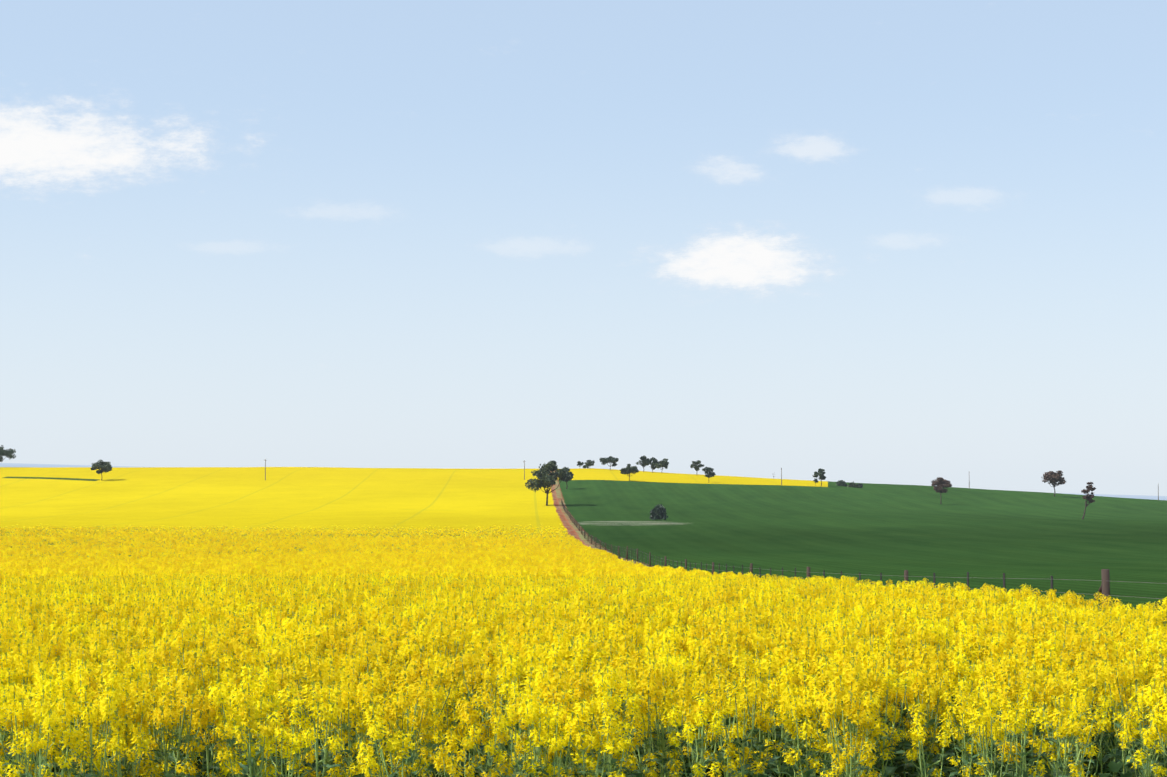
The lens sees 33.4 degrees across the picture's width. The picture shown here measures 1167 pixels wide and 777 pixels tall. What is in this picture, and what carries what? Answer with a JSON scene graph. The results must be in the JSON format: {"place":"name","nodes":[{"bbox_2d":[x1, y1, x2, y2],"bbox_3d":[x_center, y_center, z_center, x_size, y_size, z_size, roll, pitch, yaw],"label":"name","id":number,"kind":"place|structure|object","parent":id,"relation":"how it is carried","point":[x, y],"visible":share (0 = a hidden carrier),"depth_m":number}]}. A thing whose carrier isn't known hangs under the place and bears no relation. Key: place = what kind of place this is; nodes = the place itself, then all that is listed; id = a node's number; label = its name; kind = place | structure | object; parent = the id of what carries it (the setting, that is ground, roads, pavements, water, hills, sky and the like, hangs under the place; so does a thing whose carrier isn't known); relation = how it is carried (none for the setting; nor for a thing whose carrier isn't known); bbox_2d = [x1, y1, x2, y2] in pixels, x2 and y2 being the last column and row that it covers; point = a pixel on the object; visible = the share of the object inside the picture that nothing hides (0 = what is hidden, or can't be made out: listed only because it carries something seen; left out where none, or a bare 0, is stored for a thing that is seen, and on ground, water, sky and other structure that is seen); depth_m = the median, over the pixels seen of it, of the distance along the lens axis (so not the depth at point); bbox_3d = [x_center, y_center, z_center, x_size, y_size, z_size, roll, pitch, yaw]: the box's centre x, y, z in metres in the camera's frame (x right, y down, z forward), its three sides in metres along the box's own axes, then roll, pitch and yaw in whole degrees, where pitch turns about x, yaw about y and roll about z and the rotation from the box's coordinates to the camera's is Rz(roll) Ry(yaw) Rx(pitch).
{"place":"outdoors","nodes":[
{"label":"outdoors","id":0,"kind":"place"},
{"bbox_2d":[0,463,1166,776],"bbox_3d":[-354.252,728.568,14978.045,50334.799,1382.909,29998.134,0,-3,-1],"label":"terrain","id":1,"kind":"structure","parent":0,"point":[870,531],"depth_m":522.60},
{"bbox_2d":[0,445,15,461],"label":"tree","id":2,"kind":"object","parent":1,"relation":"on","point":[8,453],"visible":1,"depth_m":813.08},
{"bbox_2d":[90,459,111,479],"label":"tree","id":3,"kind":"object","parent":1,"relation":"on","point":[101,466],"visible":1,"depth_m":730.07},
{"bbox_2d":[525,460,572,504],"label":"tree","id":4,"kind":"object","parent":1,"relation":"on","point":[547,480],"visible":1,"depth_m":586.04},
{"bbox_2d":[556,467,573,488],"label":"tree","id":5,"kind":"object","parent":1,"relation":"on","point":[568,472],"visible":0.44,"depth_m":681.00},
{"bbox_2d":[585,460,594,465],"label":"ridge tree","id":6,"kind":"object","parent":1,"relation":"on","point":[589,463],"visible":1,"depth_m":828.66},
{"bbox_2d":[599,456,618,469],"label":"ridge tree","id":7,"kind":"object","parent":1,"relation":"on","point":[610,459],"visible":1,"depth_m":823.09},
{"bbox_2d":[620,464,638,480],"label":"ridge tree","id":8,"kind":"object","parent":1,"relation":"on","point":[628,469],"visible":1,"depth_m":742.92},
{"bbox_2d":[636,455,648,471],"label":"ridge tree","id":9,"kind":"object","parent":1,"relation":"on","point":[644,458],"visible":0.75,"depth_m":823.62},
{"bbox_2d":[644,457,658,472],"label":"ridge tree","id":10,"kind":"object","parent":1,"relation":"on","point":[651,461],"visible":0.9,"depth_m":819.09},
{"bbox_2d":[649,504,667,519],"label":"paddock bush","id":11,"kind":"object","parent":1,"relation":"on","point":[658,512],"visible":1,"depth_m":480.90},
{"bbox_2d":[654,458,668,468],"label":"ridge tree","id":12,"kind":"object","parent":1,"relation":"on","point":[663,463],"visible":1,"depth_m":813.87},
{"bbox_2d":[690,460,703,470],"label":"ridge tree","id":13,"kind":"object","parent":1,"relation":"on","point":[695,466],"visible":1,"depth_m":802.33},
{"bbox_2d":[702,467,715,482],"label":"ridge tree","id":14,"kind":"object","parent":1,"relation":"on","point":[709,472],"visible":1,"depth_m":758.26},
{"bbox_2d":[812,468,825,485],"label":"ridge tree","id":15,"kind":"object","parent":1,"relation":"on","point":[820,473],"visible":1,"depth_m":769.15},
{"bbox_2d":[836,480,846,485],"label":"ridge bush","id":16,"kind":"object","parent":1,"relation":"on","point":[841,483],"visible":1,"depth_m":778.68},
{"bbox_2d":[847,482,856,487],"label":"ridge bush","id":17,"kind":"object","parent":1,"relation":"on","point":[853,484],"visible":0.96,"depth_m":775.24},
{"bbox_2d":[562,501,1166,608],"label":"fence","id":18,"kind":"object","parent":1,"relation":"on","point":[1104,589],"visible":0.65,"depth_m":85.05},
{"bbox_2d":[931,477,951,503],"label":"tree","id":19,"kind":"object","parent":1,"relation":"on","point":[940,484],"visible":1,"depth_m":684.48},
{"bbox_2d":[1041,470,1065,496],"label":"tree","id":20,"kind":"object","parent":1,"relation":"on","point":[1053,478],"visible":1,"depth_m":788.05},
{"bbox_2d":[1081,482,1095,518],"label":"tree","id":21,"kind":"object","parent":1,"relation":"on","point":[1088,498],"visible":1,"depth_m":566.09},
{"bbox_2d":[0,0,1166,495],"label":"sky","id":22,"kind":"structure","parent":0,"point":[901,242]}
]}

